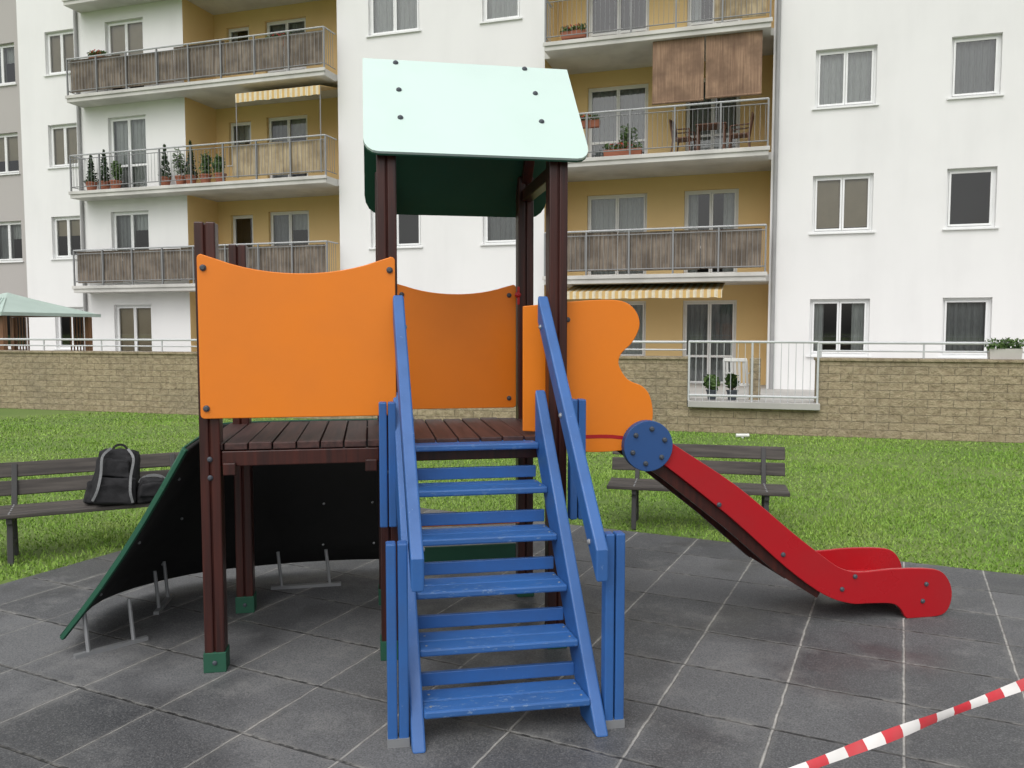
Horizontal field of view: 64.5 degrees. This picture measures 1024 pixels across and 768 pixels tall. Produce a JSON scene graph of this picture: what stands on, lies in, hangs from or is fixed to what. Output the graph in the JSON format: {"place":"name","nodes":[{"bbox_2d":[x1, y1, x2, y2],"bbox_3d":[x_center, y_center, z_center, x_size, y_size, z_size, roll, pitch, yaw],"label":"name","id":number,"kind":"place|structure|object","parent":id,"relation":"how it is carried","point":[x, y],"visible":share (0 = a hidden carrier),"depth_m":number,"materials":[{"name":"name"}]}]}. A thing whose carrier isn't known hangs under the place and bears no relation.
{"place":"outdoors","nodes":[
{"label":"outdoors","id":0,"kind":"place"},
{"bbox_2d":[194,58,587,672],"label":"playground tower","id":1,"kind":"structure","parent":0,"point":[448,139],"depth_m":4.15,"materials":[{"name":"orange plastic"}]},
{"bbox_2d":[379,295,624,753],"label":"playground stairs","id":2,"kind":"structure","parent":1,"relation":"attached to","point":[602,712],"depth_m":3.62,"materials":[{"name":"blue wood"}]},
{"bbox_2d":[522,300,951,617],"bbox_3d":[1.292,0.449,4.733,2.574,1.847,0.518,-1,4,-10],"label":"playground slide","id":3,"kind":"object","parent":1,"relation":"attached to","point":[601,335],"visible":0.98,"depth_m":4.46,"materials":[{"name":"red plastic"}]},
{"bbox_2d":[66,0,768,251],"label":"balcony handrails","id":4,"kind":"object","parent":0,"point":[620,110],"visible":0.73,"depth_m":22.02,"materials":[{"name":"grey metal"}]},
{"bbox_2d":[0,508,1023,767],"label":"playground paving","id":5,"kind":"structure","parent":0,"point":[734,656],"depth_m":3.98,"materials":[{"name":"rubber"}]},
{"bbox_2d":[73,549,340,658],"bbox_3d":[-1.906,1.245,4.967,0.634,0.253,1.652,3,5,42],"label":"steel feet","id":6,"kind":"object","parent":5,"relation":"on","point":[89,651],"visible":0.97,"depth_m":4.88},
{"bbox_2d":[60,418,376,635],"bbox_3d":[-1.663,0.748,5.008,1.202,1.026,2.140,3,5,35],"label":"panel","id":7,"kind":"object","parent":6,"relation":"on","point":[191,442],"visible":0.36,"depth_m":4.20,"materials":[{"name":"green plastic"}]},
{"bbox_2d":[65,420,378,638],"bbox_3d":[-1.653,0.758,4.997,1.204,1.031,2.121,3,5,34],"label":"panel underside","id":8,"kind":"object","parent":7,"relation":"attached to","point":[296,520],"visible":0.56,"depth_m":5.31,"materials":[{"name":"black plastic"}]},
{"bbox_2d":[60,448,187,639],"bbox_3d":[-1.964,0.819,4.092,0.762,1.021,0.022,1,4,12],"label":"edge strip","id":9,"kind":"object","parent":8,"relation":"attached to","point":[126,549],"visible":1,"depth_m":4.07,"materials":[{"name":"green plastic"}]},
{"bbox_2d":[99,477,374,595],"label":"underside bolts","id":10,"kind":"object","parent":8,"relation":"attached to","point":[181,518],"visible":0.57,"depth_m":4.95,"materials":[{"name":"metal"}]},
{"bbox_2d":[790,678,1023,767],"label":"barrier tape","id":11,"kind":"object","parent":5,"relation":"on","point":[889,735],"visible":1,"depth_m":2.17,"materials":[{"name":"plastic"}]},
{"bbox_2d":[0,408,1023,584],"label":"ground","id":12,"kind":"structure","parent":0,"point":[13,413],"depth_m":8.44,"materials":[{"name":"green plant"}]},
{"bbox_2d":[0,0,27,349],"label":"grey walls","id":13,"kind":"structure","parent":12,"relation":"on","point":[13,278],"depth_m":26.16,"materials":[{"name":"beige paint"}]},
{"bbox_2d":[0,49,14,258],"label":"grey curtains","id":14,"kind":"object","parent":13,"relation":"attached to","point":[4,248],"visible":0.64,"depth_m":26.77,"materials":[{"name":"grey fabric"}]},
{"bbox_2d":[0,44,24,347],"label":"window frames","id":15,"kind":"structure","parent":13,"relation":"attached to","point":[5,136],"depth_m":26.35,"materials":[{"name":"white plastic"}]},
{"bbox_2d":[0,137,18,161],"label":"roller blinds","id":16,"kind":"object","parent":15,"relation":"attached to","point":[13,147],"visible":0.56,"depth_m":26.39,"materials":[{"name":"beige fabric"}]},
{"bbox_2d":[0,83,27,348],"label":"window sills","id":17,"kind":"structure","parent":13,"relation":"attached to","point":[11,174],"depth_m":26.20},
{"bbox_2d":[6,47,21,238],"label":"curtains","id":18,"kind":"object","parent":13,"relation":"attached to","point":[17,233],"visible":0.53,"depth_m":26.28,"materials":[{"name":"grey fabric"}]},
{"bbox_2d":[0,452,178,565],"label":"park bench","id":19,"kind":"object","parent":12,"relation":"on","point":[14,487],"visible":0.52,"depth_m":6.24,"materials":[{"name":"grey wood"}]},
{"bbox_2d":[83,443,140,504],"bbox_3d":[-3.024,0.690,6.216,0.420,0.471,0.341,6,-9,-22],"label":"backpack","id":20,"kind":"object","parent":19,"relation":"on","point":[115,479],"visible":0.9,"depth_m":6.12,"materials":[{"name":"black fabric"}]},
{"bbox_2d":[136,474,164,503],"bbox_3d":[-2.760,0.804,6.238,0.234,0.227,0.168,-2,4,-26],"label":"shoulder bag","id":21,"kind":"object","parent":19,"relation":"on","point":[148,487],"visible":0.61,"depth_m":6.17,"materials":[{"name":"black fabric"}]},
{"bbox_2d":[182,0,774,384],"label":"ochre loggia walls","id":22,"kind":"structure","parent":12,"relation":"on","point":[204,124],"depth_m":21.51,"materials":[{"name":"paint"}]},
{"bbox_2d":[61,0,773,293],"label":"balcony slabs","id":23,"kind":"structure","parent":22,"relation":"attached to","point":[606,53],"depth_m":21.38,"materials":[{"name":"white concrete"}]},
{"bbox_2d":[109,160,121,188],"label":"potted plant","id":24,"kind":"object","parent":23,"relation":"on","point":[116,168],"visible":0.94,"depth_m":24.08,"materials":[{"name":"green plant"}]},
{"bbox_2d":[172,148,185,183],"bbox_3d":[-9.592,-6.287,23.461,0.432,1.164,0.430,1,4,14],"label":"potted plant","id":25,"kind":"object","parent":23,"relation":"on","point":[179,165],"visible":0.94,"depth_m":23.39,"materials":[{"name":"green plant"}]},
{"bbox_2d":[198,151,212,182],"bbox_3d":[-8.731,-6.179,23.186,0.432,0.985,0.401,1,4,18],"label":"potted plant","id":26,"kind":"object","parent":23,"relation":"on","point":[205,160],"visible":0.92,"depth_m":23.12,"materials":[{"name":"green plant"}]},
{"bbox_2d":[212,153,226,181],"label":"potted plant","id":27,"kind":"object","parent":23,"relation":"on","point":[218,168],"visible":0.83,"depth_m":22.94,"materials":[{"name":"green plant"}]},
{"bbox_2d":[603,141,641,155],"bbox_3d":[2.676,-5.669,19.570,0.997,0.352,0.262,1,4,18],"label":"flower box","id":28,"kind":"object","parent":23,"relation":"on","point":[624,146],"visible":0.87,"depth_m":19.53,"materials":[{"name":"ceramic"}]},
{"bbox_2d":[652,30,762,104],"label":"bamboo blinds","id":29,"kind":"object","parent":23,"relation":"hanging from","point":[733,64],"visible":1,"depth_m":18.67,"materials":[{"name":"brown wood"}]},
{"bbox_2d":[728,112,753,147],"bbox_3d":[5.397,-5.867,19.111,0.542,0.912,0.475,1,4,20],"label":"wooden balcony chair","id":30,"kind":"object","parent":23,"relation":"on","point":[742,135],"visible":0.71,"depth_m":18.99,"materials":[{"name":"brown wood"}]},
{"bbox_2d":[66,0,771,285],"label":"balcony railings","id":31,"kind":"object","parent":22,"relation":"attached to","point":[71,168],"visible":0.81,"depth_m":21.92,"materials":[{"name":"grey metal"}]},
{"bbox_2d":[83,155,98,189],"bbox_3d":[-12.671,-6.347,24.435,0.402,1.153,0.406,3,5,39],"label":"potted plant","id":32,"kind":"object","parent":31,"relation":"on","point":[90,171],"visible":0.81,"depth_m":24.38,"materials":[{"name":"plant"}]},
{"bbox_2d":[87,49,105,57],"bbox_3d":[-12.221,-9.683,23.958,0.677,0.354,0.276,1,4,18],"label":"flower box","id":33,"kind":"object","parent":31,"relation":"attached to","point":[97,52],"visible":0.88,"depth_m":23.89,"materials":[{"name":"ceramic"}]},
{"bbox_2d":[98,149,110,188],"bbox_3d":[-12.194,-6.391,24.273,0.406,1.262,0.418,2,4,29],"label":"potted plant","id":34,"kind":"object","parent":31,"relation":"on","point":[105,179],"visible":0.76,"depth_m":24.22,"materials":[{"name":"plant"}]},
{"bbox_2d":[157,144,170,184],"bbox_3d":[-10.096,-6.347,23.605,0.403,1.263,0.374,-1,4,-18],"label":"potted plant","id":35,"kind":"object","parent":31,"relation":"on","point":[166,176],"visible":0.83,"depth_m":23.56,"materials":[{"name":"plant"}]},
{"bbox_2d":[183,139,197,183],"bbox_3d":[-9.242,-6.359,23.321,0.419,1.326,0.421,-3,5,-34],"label":"potted plant","id":36,"kind":"object","parent":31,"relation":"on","point":[194,175],"visible":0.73,"depth_m":23.28,"materials":[{"name":"plant"}]},
{"bbox_2d":[265,33,291,46],"bbox_3d":[-6.509,-9.649,22.764,0.906,0.346,0.305,1,4,18],"label":"flower box","id":37,"kind":"object","parent":31,"relation":"attached to","point":[273,35],"visible":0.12,"depth_m":22.70,"materials":[{"name":"ceramic"}]},
{"bbox_2d":[236,86,321,177],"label":"awning poles","id":38,"kind":"object","parent":31,"relation":"attached to","point":[320,135],"visible":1,"depth_m":21.72,"materials":[{"name":"grey metal"}]},
{"bbox_2d":[70,30,761,282],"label":"reed screens","id":39,"kind":"object","parent":31,"relation":"attached to","point":[659,251],"visible":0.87,"depth_m":22.19,"materials":[{"name":"brown wicker"}]},
{"bbox_2d":[233,0,766,177],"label":"tan reed screens","id":40,"kind":"object","parent":31,"relation":"attached to","point":[738,7],"visible":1,"depth_m":22.02,"materials":[{"name":"beige wicker"}]},
{"bbox_2d":[560,23,586,39],"bbox_3d":[1.501,-8.541,19.637,0.731,0.354,0.298,1,4,18],"label":"flower box","id":41,"kind":"object","parent":31,"relation":"attached to","point":[572,29],"visible":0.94,"depth_m":19.59,"materials":[{"name":"ceramic"}]},
{"bbox_2d":[580,114,598,128],"bbox_3d":[1.674,-6.380,19.693,0.958,0.354,0.277,1,4,18],"label":"flower box","id":42,"kind":"object","parent":31,"relation":"attached to","point":[592,123],"visible":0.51,"depth_m":19.56,"materials":[{"name":"ceramic"}]},
{"bbox_2d":[619,123,637,147],"bbox_3d":[2.810,-5.867,19.680,0.536,0.832,0.435,3,5,34],"label":"potted plant","id":43,"kind":"object","parent":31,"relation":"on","point":[625,138],"visible":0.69,"depth_m":19.62,"materials":[{"name":"green plant"}]},
{"bbox_2d":[669,119,695,151],"bbox_3d":[4.098,-5.896,19.534,0.542,0.912,0.475,2,4,30],"label":"wooden balcony chair","id":44,"kind":"object","parent":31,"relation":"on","point":[679,140],"visible":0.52,"depth_m":19.48,"materials":[{"name":"brown wood"}]},
{"bbox_2d":[695,122,726,149],"bbox_3d":[4.746,-5.782,19.326,0.700,0.710,0.600,1,4,18],"label":"wooden balcony table","id":45,"kind":"object","parent":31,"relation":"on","point":[711,126],"visible":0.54,"depth_m":19.17,"materials":[{"name":"brown wood"}]},
{"bbox_2d":[235,85,724,298],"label":"awnings","id":46,"kind":"object","parent":22,"relation":"attached to","point":[707,290],"visible":0.97,"depth_m":19.79,"materials":[{"name":"fabric"}]},
{"bbox_2d":[0,353,1023,442],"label":"stone blocks","id":47,"kind":"structure","parent":12,"relation":"on","point":[963,401],"depth_m":13.25,"materials":[{"name":"stone"}]},
{"bbox_2d":[0,350,1023,362],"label":"coping","id":48,"kind":"object","parent":47,"relation":"on","point":[665,357],"visible":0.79,"depth_m":13.08,"materials":[{"name":"concrete"}]},
{"bbox_2d":[0,338,1023,358],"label":"wall railing","id":49,"kind":"object","parent":48,"relation":"on","point":[821,342],"depth_m":13.61,"materials":[{"name":"grey metal"}]},
{"bbox_2d":[984,337,1023,358],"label":"flower box","id":50,"kind":"object","parent":48,"relation":"on","point":[1001,350],"visible":1,"depth_m":12.23,"materials":[{"name":"plastic"}]},
{"bbox_2d":[688,398,819,410],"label":"opening slab","id":51,"kind":"structure","parent":47,"relation":"on","point":[766,404],"depth_m":13.15,"materials":[{"name":"grey concrete"}]},
{"bbox_2d":[703,374,719,399],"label":"potted plant","id":52,"kind":"object","parent":51,"relation":"on","point":[712,383],"visible":0.89,"depth_m":13.52,"materials":[{"name":"green plant"}]},
{"bbox_2d":[724,372,739,399],"bbox_3d":[3.654,0.033,13.495,0.285,0.466,0.250,-3,5,-37],"label":"potted plant","id":53,"kind":"object","parent":51,"relation":"on","point":[733,381],"visible":0.84,"depth_m":13.43,"materials":[{"name":"green plant"}]},
{"bbox_2d":[687,340,819,403],"bbox_3d":[3.882,-0.205,13.128,2.034,0.990,0.040,1,4,16],"label":"terrace railing","id":54,"kind":"object","parent":51,"relation":"on","point":[751,396],"visible":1,"depth_m":13.11,"materials":[{"name":"grey metal"}]},
{"bbox_2d":[16,0,1023,389],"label":"white walls","id":55,"kind":"structure","parent":12,"relation":"on","point":[908,142],"depth_m":18.75,"materials":[{"name":"paint"}]},
{"bbox_2d":[73,0,780,388],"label":"drain pipes","id":56,"kind":"object","parent":55,"relation":"attached to","point":[775,182],"visible":0.69,"depth_m":18.91,"materials":[{"name":"white metal"}]},
{"bbox_2d":[115,0,871,353],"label":"curtains","id":57,"kind":"object","parent":55,"relation":"attached to","point":[631,212],"visible":0.36,"depth_m":21.02,"materials":[{"name":"grey fabric"}]},
{"bbox_2d":[43,17,1003,358],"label":"window sills","id":58,"kind":"structure","parent":55,"relation":"attached to","point":[515,243],"depth_m":18.55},
{"bbox_2d":[47,0,1001,383],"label":"window frames","id":59,"kind":"structure","parent":55,"relation":"attached to","point":[819,178],"depth_m":21.01,"materials":[{"name":"white plastic"}]},
{"bbox_2d":[51,23,867,350],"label":"roller blinds","id":60,"kind":"object","parent":59,"relation":"attached to","point":[829,201],"visible":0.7,"depth_m":24.39,"materials":[{"name":"grey fabric"}]},
{"bbox_2d":[117,22,995,380],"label":"grey curtains","id":61,"kind":"object","parent":55,"relation":"attached to","point":[973,74],"visible":0.31,"depth_m":21.15,"materials":[{"name":"grey fabric"}]},
{"bbox_2d":[607,443,789,529],"bbox_3d":[1.589,0.893,7.000,1.490,0.686,0.522,1,4,13],"label":"park bench","id":62,"kind":"object","parent":12,"relation":"on","point":[763,468],"visible":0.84,"depth_m":7.07,"materials":[{"name":"grey wood"}]},
{"bbox_2d":[736,434,748,437],"bbox_3d":[3.600,0.814,12.683,0.200,0.077,0.056,0,4,0],"label":"lawn marker stub","id":63,"kind":"object","parent":12,"relation":"on","point":[742,435],"visible":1,"depth_m":12.66,"materials":[{"name":"white plastic"}]},
{"bbox_2d":[690,383,813,400],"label":"terrace paving","id":64,"kind":"structure","parent":0,"point":[765,391],"depth_m":18.08,"materials":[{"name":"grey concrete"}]},
{"bbox_2d":[0,292,100,350],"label":"gazebo","id":65,"kind":"object","parent":64,"relation":"on","point":[12,305],"visible":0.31,"depth_m":20.29,"materials":[{"name":"teal fabric"}]},
{"bbox_2d":[722,358,748,398],"bbox_3d":[3.959,-0.005,14.191,0.475,0.912,0.542,2,4,30],"label":"plastic garden chair","id":66,"kind":"object","parent":64,"relation":"on","point":[744,361],"visible":0.52,"depth_m":13.94,"materials":[{"name":"white plastic"}]},
{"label":"end walls","id":67,"kind":"object","parent":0,"visible":0},
{"bbox_2d":[59,0,989,349],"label":"room interiors","id":68,"kind":"object","parent":67,"relation":"attached to","point":[969,196],"visible":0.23,"depth_m":21.71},
{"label":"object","id":69,"kind":"object","parent":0,"visible":0},
{"bbox_2d":[0,55,24,344],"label":"room interiors","id":70,"kind":"object","parent":69,"relation":"attached to","point":[13,165],"depth_m":27.55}
]}

